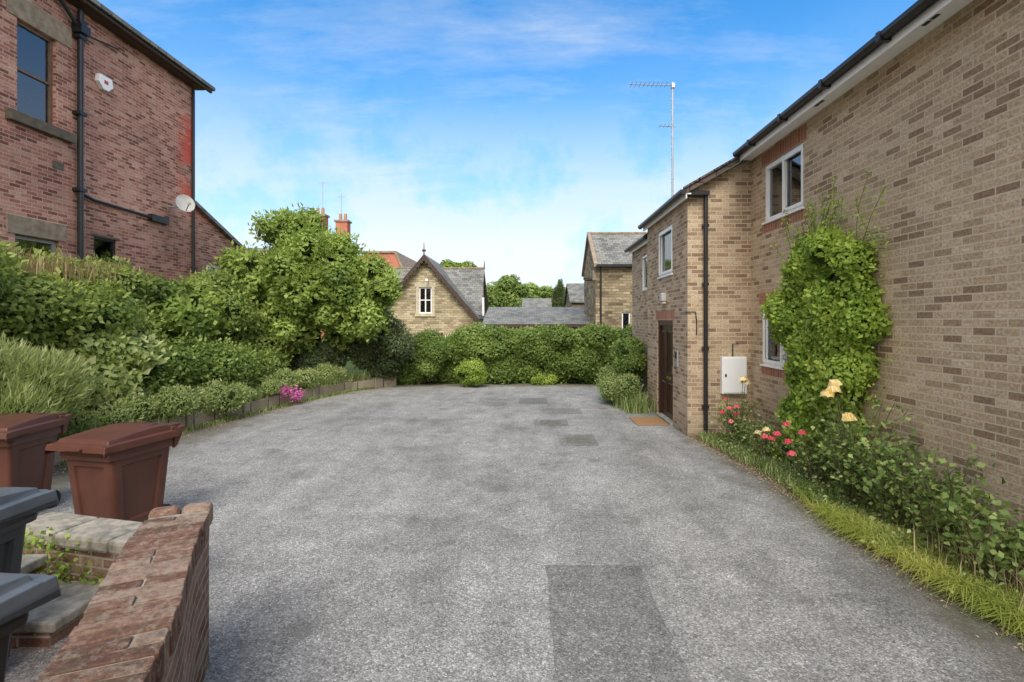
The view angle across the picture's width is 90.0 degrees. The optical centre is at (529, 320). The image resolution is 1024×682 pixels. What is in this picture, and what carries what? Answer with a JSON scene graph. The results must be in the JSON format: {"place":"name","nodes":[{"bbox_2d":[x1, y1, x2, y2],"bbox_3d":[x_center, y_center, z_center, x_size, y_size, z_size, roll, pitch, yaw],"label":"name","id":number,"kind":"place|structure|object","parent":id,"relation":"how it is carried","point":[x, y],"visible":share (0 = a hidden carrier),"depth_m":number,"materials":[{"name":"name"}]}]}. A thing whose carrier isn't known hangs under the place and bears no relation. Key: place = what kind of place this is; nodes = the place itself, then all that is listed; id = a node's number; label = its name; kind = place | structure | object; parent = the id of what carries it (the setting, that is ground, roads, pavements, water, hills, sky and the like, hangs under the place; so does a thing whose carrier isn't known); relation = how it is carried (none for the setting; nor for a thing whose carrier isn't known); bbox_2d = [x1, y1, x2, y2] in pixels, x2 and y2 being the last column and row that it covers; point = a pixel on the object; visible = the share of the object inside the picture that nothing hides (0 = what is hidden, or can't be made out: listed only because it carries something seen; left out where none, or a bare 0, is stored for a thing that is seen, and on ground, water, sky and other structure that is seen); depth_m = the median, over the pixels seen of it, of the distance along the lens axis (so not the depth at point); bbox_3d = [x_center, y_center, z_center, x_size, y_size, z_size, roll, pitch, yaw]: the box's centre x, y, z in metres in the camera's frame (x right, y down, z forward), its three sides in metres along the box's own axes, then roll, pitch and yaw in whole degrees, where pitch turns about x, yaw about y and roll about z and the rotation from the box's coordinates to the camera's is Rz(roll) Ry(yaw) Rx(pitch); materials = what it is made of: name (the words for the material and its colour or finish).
{"place":"outdoors","nodes":[
{"label":"outdoors","id":0,"kind":"place"},
{"bbox_2d":[5,634,68,681],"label":"concrete pavement","id":1,"kind":"structure","parent":0,"point":[27,664],"depth_m":2.99,"materials":[{"name":"grey concrete"}]},
{"bbox_2d":[0,487,58,659],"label":"wheelie bin","id":2,"kind":"object","parent":1,"relation":"on","point":[20,507],"visible":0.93,"depth_m":2.88,"materials":[{"name":"grey plastic"}]},
{"bbox_2d":[0,573,60,681],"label":"wheelie bin","id":3,"kind":"object","parent":1,"relation":"on","point":[22,595],"visible":1,"depth_m":1.96,"materials":[{"name":"grey plastic"}]},
{"bbox_2d":[97,0,917,289],"label":"sky","id":4,"kind":"structure","parent":0,"point":[502,134],"materials":[{"name":"blue"}]},
{"bbox_2d":[11,384,1023,681],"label":"car park tarmac","id":5,"kind":"object","parent":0,"point":[349,540],"visible":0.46,"depth_m":4.44,"materials":[{"name":"grey asphalt"}]},
{"bbox_2d":[0,412,71,507],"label":"wheelie bin","id":6,"kind":"object","parent":5,"relation":"on","point":[25,440],"visible":0.68,"depth_m":5.19,"materials":[{"name":"brown plastic"}]},
{"bbox_2d":[11,554,101,646],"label":"stone steps","id":7,"kind":"structure","parent":5,"relation":"on","point":[51,622],"depth_m":3.24,"materials":[{"name":"stone"}]},
{"bbox_2d":[23,527,106,584],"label":"trailing ivy","id":8,"kind":"object","parent":7,"relation":"on","point":[61,569],"visible":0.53,"depth_m":3.61,"materials":[{"name":"green plant"}]},
{"bbox_2d":[23,542,116,580],"bbox_3d":[-3.270,1.830,3.860,1.250,0.340,0.240,0,0,14],"label":"brickwork","id":9,"kind":"object","parent":5,"relation":"on","point":[102,563],"visible":0.13,"depth_m":3.74,"materials":[{"name":"brick"}]},
{"bbox_2d":[25,512,142,555],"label":"cap stones","id":10,"kind":"object","parent":9,"relation":"on","point":[106,535],"visible":0.59,"depth_m":3.78,"materials":[{"name":"grey stone"}]},
{"bbox_2d":[44,421,185,521],"bbox_3d":[-3.880,1.499,4.858,0.656,0.994,0.866,0,0,12],"label":"wheelie bin","id":11,"kind":"object","parent":5,"relation":"on","point":[117,471],"visible":0.89,"depth_m":4.65,"materials":[{"name":"brown plastic"}]},
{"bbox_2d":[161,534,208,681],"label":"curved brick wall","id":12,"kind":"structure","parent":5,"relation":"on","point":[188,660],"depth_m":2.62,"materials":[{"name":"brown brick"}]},
{"bbox_2d":[35,511,209,681],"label":"coping bricks","id":13,"kind":"object","parent":12,"relation":"on","point":[178,543],"visible":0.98,"depth_m":1.95,"materials":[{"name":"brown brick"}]},
{"bbox_2d":[148,501,212,524],"bbox_3d":[-2.019,1.145,2.976,0.310,0.140,0.100,0,0,-23],"label":"end coping","id":14,"kind":"object","parent":13,"relation":"on","point":[176,509],"visible":0.51,"depth_m":2.96,"materials":[{"name":"brick"}]},
{"bbox_2d":[56,386,375,465],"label":"kerb weeds","id":15,"kind":"object","parent":5,"relation":"on","point":[214,422],"visible":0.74,"depth_m":10.96,"materials":[{"name":"green plant"}]},
{"bbox_2d":[53,386,390,474],"bbox_3d":[-5.373,1.988,10.794,1.246,0.029,9.840,0,0,12],"label":"stone edging","id":16,"kind":"object","parent":5,"relation":"on","point":[242,419],"visible":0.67,"depth_m":10.71,"materials":[{"name":"grey stone"}]},
{"bbox_2d":[54,376,395,466],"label":"stone kerb wall","id":17,"kind":"structure","parent":5,"relation":"on","point":[254,405],"depth_m":11.55,"materials":[{"name":"grey stone"}]},
{"bbox_2d":[288,388,305,403],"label":"magenta flowers","id":18,"kind":"object","parent":5,"relation":"on","point":[295,395],"visible":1,"depth_m":12.07,"materials":[{"name":"pink plant"}]},
{"bbox_2d":[401,327,451,381],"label":"mixed shrub","id":19,"kind":"object","parent":5,"relation":"on","point":[429,358],"visible":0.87,"depth_m":15.58,"materials":[{"name":"green plant"}]},
{"bbox_2d":[454,357,487,386],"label":"box bush","id":20,"kind":"object","parent":5,"relation":"on","point":[469,373],"visible":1,"depth_m":15.12,"materials":[{"name":"green plant"}]},
{"bbox_2d":[531,373,558,384],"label":"box bush","id":21,"kind":"object","parent":5,"relation":"on","point":[541,379],"visible":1,"depth_m":15.81,"materials":[{"name":"green plant"}]},
{"bbox_2d":[519,398,598,445],"bbox_3d":[0.617,1.992,10.697,1.284,0.001,5.170,0,0,-8],"label":"tarmac repair patch","id":22,"kind":"object","parent":5,"relation":"on","point":[562,438],"visible":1,"depth_m":10.20,"materials":[{"name":"grey asphalt"}]},
{"bbox_2d":[540,420,560,424],"bbox_3d":[0.420,1.988,10.000,0.400,0.007,0.400,0,0,0],"label":"manhole cover","id":23,"kind":"object","parent":22,"relation":"on","point":[550,422],"visible":1,"depth_m":9.97,"materials":[{"name":"metal"}]},
{"bbox_2d":[566,438,591,442],"bbox_3d":[0.820,1.988,8.500,0.400,0.007,0.400,0,0,0],"label":"manhole cover","id":24,"kind":"object","parent":22,"relation":"on","point":[578,440],"visible":1,"depth_m":8.47,"materials":[{"name":"metal"}]},
{"bbox_2d":[545,565,690,681],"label":"tarmac repair patch","id":25,"kind":"object","parent":5,"relation":"on","point":[590,644],"visible":1,"depth_m":3.30,"materials":[{"name":"grey asphalt"}]},
{"bbox_2d":[595,363,643,404],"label":"shrub","id":26,"kind":"object","parent":5,"relation":"on","point":[614,382],"visible":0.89,"depth_m":11.84,"materials":[{"name":"green plant"}]},
{"bbox_2d":[602,385,655,413],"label":"iris leaves","id":27,"kind":"object","parent":5,"relation":"on","point":[637,404],"visible":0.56,"depth_m":11.07,"materials":[{"name":"green plant"}]},
{"bbox_2d":[629,417,668,424],"bbox_3d":[2.355,1.985,10.110,0.610,0.018,0.780,0,0,0],"label":"door mat","id":28,"kind":"object","parent":5,"relation":"on","point":[647,421],"depth_m":10.02,"materials":[{"name":"brown fabric"}]},
{"bbox_2d":[297,351,884,557],"bbox_3d":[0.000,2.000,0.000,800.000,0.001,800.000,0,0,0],"label":"ground","id":29,"kind":"structure","parent":0,"point":[349,366],"depth_m":19.33,"materials":[{"name":"green plant"}]},
{"bbox_2d":[0,0,240,281],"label":"walls","id":30,"kind":"structure","parent":29,"relation":"on","point":[138,139],"depth_m":11.68,"materials":[{"name":"red brick"}]},
{"bbox_2d":[17,20,52,124],"bbox_3d":[-9.598,-4.740,9.890,0.065,1.760,0.780,0,0,0],"label":"sash window frame","id":31,"kind":"object","parent":30,"relation":"attached to","point":[49,83],"visible":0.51,"depth_m":10.22,"materials":[{"name":"wood"}]},
{"bbox_2d":[17,24,47,122],"bbox_3d":[-9.609,-4.740,9.890,0.006,1.740,0.760,0,0,0],"label":"sash window glass","id":32,"kind":"object","parent":31,"relation":"in","point":[32,59],"visible":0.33,"depth_m":9.91,"materials":[{"name":"blue glass"}]},
{"bbox_2d":[15,235,55,257],"bbox_3d":[-9.598,-0.750,9.905,0.065,1.700,0.890,0,0,0],"label":"sash window frame","id":33,"kind":"object","parent":30,"relation":"attached to","point":[50,242],"visible":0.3,"depth_m":10.04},
{"bbox_2d":[15,239,49,261],"bbox_3d":[-9.609,-0.750,9.905,0.006,1.680,0.870,0,0,0],"label":"sash window glass","id":34,"kind":"object","parent":33,"relation":"attached to","point":[29,244],"visible":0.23,"depth_m":9.87,"materials":[{"name":"black glass"}]},
{"bbox_2d":[5,0,118,241],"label":"lintels and sills","id":35,"kind":"object","parent":30,"relation":"attached to","point":[31,14],"visible":0.98,"depth_m":9.91,"materials":[{"name":"stone"}]},
{"bbox_2d":[95,73,112,91],"bbox_3d":[-9.447,-5.270,11.385,0.104,0.300,0.389,0,0,0],"label":"burglar alarm box","id":36,"kind":"object","parent":30,"relation":"attached to","point":[104,83],"visible":1,"depth_m":11.33,"materials":[{"name":"white plastic"}]},
{"bbox_2d":[94,237,114,263],"bbox_3d":[-9.547,-1.560,11.475,0.065,0.560,0.610,0,0,0],"label":"window frame","id":37,"kind":"object","parent":30,"relation":"on","point":[113,244],"visible":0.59,"depth_m":11.68,"materials":[{"name":"black plastic"}]},
{"bbox_2d":[95,239,111,261],"bbox_3d":[-9.559,-1.560,11.475,0.006,0.540,0.590,0,0,0],"label":"window glass","id":38,"kind":"object","parent":37,"relation":"attached to","point":[103,249],"visible":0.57,"depth_m":11.50,"materials":[{"name":"black glass"}]},
{"bbox_2d":[58,0,211,277],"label":"rainwater pipes","id":39,"kind":"object","parent":30,"relation":"attached to","point":[81,29],"visible":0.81,"depth_m":10.83,"materials":[{"name":"black plastic"}]},
{"bbox_2d":[86,0,253,259],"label":"roof","id":40,"kind":"structure","parent":30,"relation":"on","point":[207,215],"depth_m":13.17,"materials":[{"name":"stone"}]},
{"bbox_2d":[168,195,194,211],"bbox_3d":[-9.124,-3.072,13.391,0.751,0.477,0.391,0,0,0],"label":"satellite dish","id":41,"kind":"object","parent":30,"relation":"attached to","point":[185,203],"visible":1,"depth_m":13.44,"materials":[{"name":"paint"}]},
{"bbox_2d":[321,251,416,341],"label":"red brick terrace","id":42,"kind":"structure","parent":29,"relation":"on","point":[396,259],"depth_m":36.00,"materials":[{"name":"tile"}]},
{"bbox_2d":[387,249,488,336],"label":"stone cottage","id":43,"kind":"structure","parent":29,"relation":"on","point":[445,301],"depth_m":30.00,"materials":[{"name":"stone"}]},
{"bbox_2d":[419,287,431,312],"bbox_3d":[-6.075,-1.185,30.078,0.750,1.530,0.065,0,0,0],"label":"gable window frame","id":44,"kind":"structure","parent":43,"relation":"in","point":[420,288],"depth_m":30.05,"materials":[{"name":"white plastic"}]},
{"bbox_2d":[421,289,430,311],"bbox_3d":[-6.075,-1.185,30.555,0.790,1.570,0.050,0,0,0],"label":"gable window interior","id":45,"kind":"structure","parent":43,"relation":"in","point":[428,291],"depth_m":30.53,"materials":[{"name":"black glass"}]},
{"bbox_2d":[440,259,476,266],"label":"broadleaf tree","id":46,"kind":"object","parent":29,"relation":"on","point":[448,263],"visible":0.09,"depth_m":50.01,"materials":[{"name":"green plant"}]},
{"bbox_2d":[486,274,540,306],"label":"broadleaf tree","id":47,"kind":"object","parent":29,"relation":"on","point":[507,290],"visible":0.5,"depth_m":54.44,"materials":[{"name":"green plant"}]},
{"bbox_2d":[396,321,631,384],"bbox_3d":[-0.399,1.034,16.477,8.864,2.037,1.980,0,0,0],"label":"hedge","id":48,"kind":"object","parent":29,"relation":"on","point":[523,355],"visible":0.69,"depth_m":16.01,"materials":[{"name":"green plant"}]},
{"bbox_2d":[482,307,589,330],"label":"slate roof outbuilding","id":49,"kind":"structure","parent":29,"relation":"on","point":[574,318],"depth_m":27.50,"materials":[{"name":"stone"}]},
{"bbox_2d":[522,298,551,306],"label":"slate roofed house","id":50,"kind":"structure","parent":29,"relation":"on","point":[536,302],"depth_m":46.76,"materials":[{"name":"stone"}]},
{"bbox_2d":[522,282,554,301],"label":"broadleaf tree","id":51,"kind":"object","parent":29,"relation":"on","point":[543,291],"visible":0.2,"depth_m":59.68,"materials":[{"name":"green plant"}]},
{"bbox_2d":[552,278,565,306],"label":"conifer tree","id":52,"kind":"object","parent":29,"relation":"on","point":[558,294],"visible":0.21,"depth_m":47.64,"materials":[{"name":"green plant"}]},
{"bbox_2d":[564,283,583,306],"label":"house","id":53,"kind":"structure","parent":29,"relation":"on","point":[574,294],"depth_m":37.45,"materials":[{"name":"stone"}]},
{"bbox_2d":[584,242,631,330],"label":"walls","id":54,"kind":"structure","parent":29,"relation":"on","point":[616,292],"depth_m":24.00,"materials":[{"name":"brick"}]},
{"bbox_2d":[583,264,631,323],"bbox_3d":[5.378,-0.300,24.050,6.844,4.600,2.633,0,0,26],"label":"gutter and pipes","id":55,"kind":"object","parent":54,"relation":"attached to","point":[585,278],"visible":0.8,"depth_m":23.86,"materials":[{"name":"black plastic"}]},
{"bbox_2d":[581,232,647,276],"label":"roof","id":56,"kind":"structure","parent":54,"relation":"on","point":[608,247],"depth_m":25.44,"materials":[{"name":"stone"}]},
{"bbox_2d":[623,313,628,328],"bbox_3d":[4.550,0.150,24.575,0.440,1.140,0.050,0,0,0],"label":"front window interior","id":57,"kind":"object","parent":54,"relation":"attached to","point":[625,319],"visible":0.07,"depth_m":24.55,"materials":[{"name":"black glass"}]},
{"bbox_2d":[622,312,629,327],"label":"front window frame","id":58,"kind":"object","parent":54,"relation":"attached to","point":[622,317],"visible":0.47,"depth_m":24.07,"materials":[{"name":"white plastic"}]},
{"bbox_2d":[624,0,1023,568],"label":"brown brick flats","id":59,"kind":"structure","parent":29,"relation":"on","point":[919,105],"depth_m":5.21,"materials":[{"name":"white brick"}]},
{"bbox_2d":[604,335,646,385],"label":"bush","id":60,"kind":"object","parent":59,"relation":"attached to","point":[626,354],"visible":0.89,"depth_m":12.08,"materials":[{"name":"green plant"}]},
{"bbox_2d":[642,254,646,290],"bbox_3d":[2.908,-1.185,12.700,0.065,0.870,0.600,0,0,0],"label":"far window frame","id":61,"kind":"structure","parent":59,"relation":"in","point":[643,258],"depth_m":12.94,"materials":[{"name":"white plastic"}]},
{"bbox_2d":[645,258,646,287],"bbox_3d":[2.919,-1.185,12.700,0.006,0.850,0.580,0,0,0],"label":"far window glass","id":62,"kind":"structure","parent":59,"relation":"in","point":[645,258],"depth_m":12.85,"materials":[{"name":"white glass"}]},
{"bbox_2d":[629,81,675,196],"bbox_3d":[3.135,-4.325,13.000,1.171,3.450,0.360,0,0,0],"label":"tv aerial","id":63,"kind":"object","parent":59,"relation":"attached to","point":[672,85],"visible":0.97,"depth_m":12.99,"materials":[{"name":"metal"}]},
{"bbox_2d":[655,321,672,425],"bbox_3d":[2.765,0.999,10.310,0.170,2.003,1.180,0,0,0],"label":"front door","id":64,"kind":"structure","parent":59,"relation":"in","point":[665,328],"depth_m":10.43,"materials":[{"name":"wood"}]},
{"bbox_2d":[659,225,671,276],"bbox_3d":[2.767,-1.375,10.265,0.085,0.950,1.030,0,0,0],"label":"stair window frame","id":65,"kind":"structure","parent":59,"relation":"in","point":[669,228],"depth_m":10.53,"materials":[{"name":"white plastic"}]},
{"bbox_2d":[662,230,670,271],"bbox_3d":[2.789,-1.375,10.265,0.006,0.930,1.010,0,0,0],"label":"stair window glass","id":66,"kind":"structure","parent":59,"relation":"in","point":[666,238],"depth_m":10.40,"materials":[{"name":"white"}]},
{"bbox_2d":[720,357,746,393],"bbox_3d":[3.500,0.935,8.758,0.420,0.630,0.120,0,0,0],"label":"meter box","id":67,"kind":"object","parent":59,"relation":"attached to","point":[733,370],"visible":0.99,"depth_m":8.71,"materials":[{"name":"white plastic"}]},
{"bbox_2d":[763,311,787,367],"bbox_3d":[3.857,0.230,7.715,0.085,0.980,1.330,0,0,0],"label":"lower window frame","id":68,"kind":"structure","parent":59,"relation":"in","point":[765,322],"depth_m":8.32,"materials":[{"name":"white plastic"}]},
{"bbox_2d":[768,320,789,361],"bbox_3d":[3.879,0.230,7.715,0.006,0.960,1.310,0,0,0],"label":"lower window glass","id":69,"kind":"structure","parent":59,"relation":"in","point":[773,348],"depth_m":8.16,"materials":[{"name":"white glass"}]},
{"bbox_2d":[766,143,802,221],"bbox_3d":[3.857,-2.035,7.715,0.085,0.910,1.170,0,0,0],"label":"upper window frame","id":70,"kind":"structure","parent":59,"relation":"in","point":[784,159],"depth_m":7.69,"materials":[{"name":"white plastic"}]},
{"bbox_2d":[770,151,800,216],"bbox_3d":[3.879,-2.035,7.715,0.006,0.890,1.150,0,0,0],"label":"upper window glass","id":71,"kind":"structure","parent":59,"relation":"in","point":[794,162],"depth_m":7.66,"materials":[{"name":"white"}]},
{"bbox_2d":[689,432,1023,633],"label":"flower bed soil","id":72,"kind":"structure","parent":29,"relation":"on","point":[752,469],"depth_m":6.14,"materials":[{"name":"brown soil"}]},
{"bbox_2d":[707,392,766,446],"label":"rose bush","id":73,"kind":"object","parent":72,"relation":"on","point":[729,416],"visible":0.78,"depth_m":7.93,"materials":[{"name":"green plant"}]},
{"bbox_2d":[730,376,751,439],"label":"tall yellow rose","id":74,"kind":"object","parent":72,"relation":"on","point":[744,379],"visible":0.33,"depth_m":7.97,"materials":[{"name":"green plant"}]},
{"bbox_2d":[729,406,791,458],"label":"rose bush","id":75,"kind":"object","parent":72,"relation":"on","point":[768,428],"visible":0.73,"depth_m":7.26,"materials":[{"name":"green plant"}]},
{"bbox_2d":[761,421,852,483],"bbox_3d":[3.370,1.589,6.188,0.846,0.805,0.952,0,0,0],"label":"rose bush","id":76,"kind":"object","parent":72,"relation":"on","point":[804,459],"visible":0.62,"depth_m":6.10,"materials":[{"name":"green plant"}]},
{"bbox_2d":[697,429,937,553],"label":"bed weeds","id":77,"kind":"object","parent":72,"relation":"on","point":[779,474],"visible":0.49,"depth_m":6.55,"materials":[{"name":"green plant"}]},
{"bbox_2d":[758,170,893,478],"bbox_3d":[3.679,0.145,6.430,0.888,3.748,2.538,0,0,0],"label":"climbing plant","id":78,"kind":"object","parent":72,"relation":"on","point":[824,312],"visible":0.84,"depth_m":5.94,"materials":[{"name":"green plant"}]},
{"bbox_2d":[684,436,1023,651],"bbox_3d":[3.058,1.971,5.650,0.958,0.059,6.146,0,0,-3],"label":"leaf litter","id":79,"kind":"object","parent":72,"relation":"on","point":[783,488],"visible":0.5,"depth_m":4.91,"materials":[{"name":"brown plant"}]},
{"bbox_2d":[804,378,918,508],"bbox_3d":[3.405,1.315,5.317,0.911,1.361,1.096,0,0,22],"label":"rose bush","id":80,"kind":"object","parent":72,"relation":"on","point":[851,490],"visible":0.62,"depth_m":5.30,"materials":[{"name":"green plant"}]},
{"bbox_2d":[701,430,1023,609],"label":"verge weeds","id":81,"kind":"object","parent":72,"relation":"on","point":[887,527],"visible":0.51,"depth_m":5.41,"materials":[{"name":"green plant"}]},
{"bbox_2d":[787,481,1023,642],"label":"long grass","id":82,"kind":"structure","parent":72,"relation":"on","point":[1003,605],"depth_m":3.97,"materials":[{"name":"green plant"}]},
{"bbox_2d":[839,425,979,533],"bbox_3d":[3.408,1.484,4.718,0.833,1.015,1.245,0,0,0],"label":"rose bush","id":83,"kind":"object","parent":72,"relation":"on","point":[890,512],"visible":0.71,"depth_m":4.71,"materials":[{"name":"green plant"}]},
{"bbox_2d":[884,439,1007,564],"bbox_3d":[3.433,1.503,4.158,0.758,0.974,0.936,0,0,21],"label":"rose bush","id":84,"kind":"object","parent":72,"relation":"on","point":[963,505],"visible":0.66,"depth_m":4.16,"materials":[{"name":"green plant"}]},
{"bbox_2d":[911,513,1023,626],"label":"seed head grass","id":85,"kind":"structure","parent":72,"relation":"on","point":[962,554],"depth_m":3.81,"materials":[{"name":"green plant"}]},
{"bbox_2d":[927,480,1023,590],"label":"rose bush","id":86,"kind":"object","parent":72,"relation":"on","point":[1000,556],"visible":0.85,"depth_m":3.66,"materials":[{"name":"green plant"}]},
{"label":"walls","id":87,"kind":"object","parent":29,"relation":"on","visible":0},
{"bbox_2d":[246,248,359,261],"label":"roof","id":88,"kind":"structure","parent":87,"relation":"on","point":[259,249],"depth_m":43.79,"materials":[{"name":"stone"}]},
{"bbox_2d":[314,180,351,235],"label":"chimneys","id":89,"kind":"object","parent":88,"relation":"on","point":[345,224],"visible":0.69,"depth_m":43.77,"materials":[{"name":"orange brick"}]},
{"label":"planting bed soil","id":90,"kind":"structure","parent":0,"visible":0},
{"bbox_2d":[0,330,97,419],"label":"feathery shrub","id":91,"kind":"object","parent":90,"relation":"on","point":[30,382],"visible":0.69,"depth_m":6.40,"materials":[{"name":"green plant"}]},
{"bbox_2d":[47,322,173,423],"bbox_3d":[-7.182,1.008,8.587,1.619,2.062,2.664,0,0,0],"label":"bramble shrub","id":92,"kind":"object","parent":90,"relation":"on","point":[120,385],"visible":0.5,"depth_m":8.35,"materials":[{"name":"green plant"}]},
{"bbox_2d":[0,232,296,409],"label":"ivy hedge","id":93,"kind":"object","parent":90,"relation":"on","point":[43,312],"visible":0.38,"depth_m":8.60,"materials":[{"name":"green plant"}]},
{"bbox_2d":[3,246,162,286],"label":"seed head grass","id":94,"kind":"structure","parent":93,"relation":"on","point":[34,267],"depth_m":8.51,"materials":[{"name":"beige plant"}]},
{"bbox_2d":[147,289,228,344],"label":"bramble shrub","id":95,"kind":"object","parent":93,"relation":"on","point":[182,314],"visible":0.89,"depth_m":10.77,"materials":[{"name":"green plant"}]},
{"bbox_2d":[68,362,346,431],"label":"border plants","id":96,"kind":"object","parent":90,"relation":"on","point":[173,402],"visible":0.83,"depth_m":9.71,"materials":[{"name":"green plant"}]},
{"bbox_2d":[136,329,292,401],"bbox_3d":[-6.856,1.002,11.376,1.875,1.705,5.698,0,0,0],"label":"mixed shrub","id":97,"kind":"object","parent":90,"relation":"on","point":[231,363],"visible":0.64,"depth_m":10.52,"materials":[{"name":"green plant"}]},
{"bbox_2d":[57,371,379,440],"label":"border grass","id":98,"kind":"structure","parent":90,"relation":"on","point":[349,377],"depth_m":10.86,"materials":[{"name":"green plant"}]},
{"bbox_2d":[275,384,298,399],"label":"magenta flowers","id":99,"kind":"object","parent":90,"relation":"on","point":[284,392],"visible":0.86,"depth_m":11.92,"materials":[{"name":"pink plant"}]},
{"bbox_2d":[208,202,403,361],"bbox_3d":[-6.139,-0.742,14.463,5.246,5.529,3.588,0,0,21],"label":"broadleaf tree","id":100,"kind":"object","parent":90,"relation":"on","point":[310,277],"visible":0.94,"depth_m":13.94,"materials":[{"name":"green plant"}]},
{"bbox_2d":[289,337,350,373],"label":"dark shrub","id":101,"kind":"object","parent":90,"relation":"on","point":[327,353],"visible":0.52,"depth_m":14.41,"materials":[{"name":"green plant"}]},
{"bbox_2d":[340,315,416,382],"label":"dark shrub","id":102,"kind":"object","parent":90,"relation":"on","point":[383,355],"visible":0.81,"depth_m":15.01,"materials":[{"name":"green plant"}]}
]}

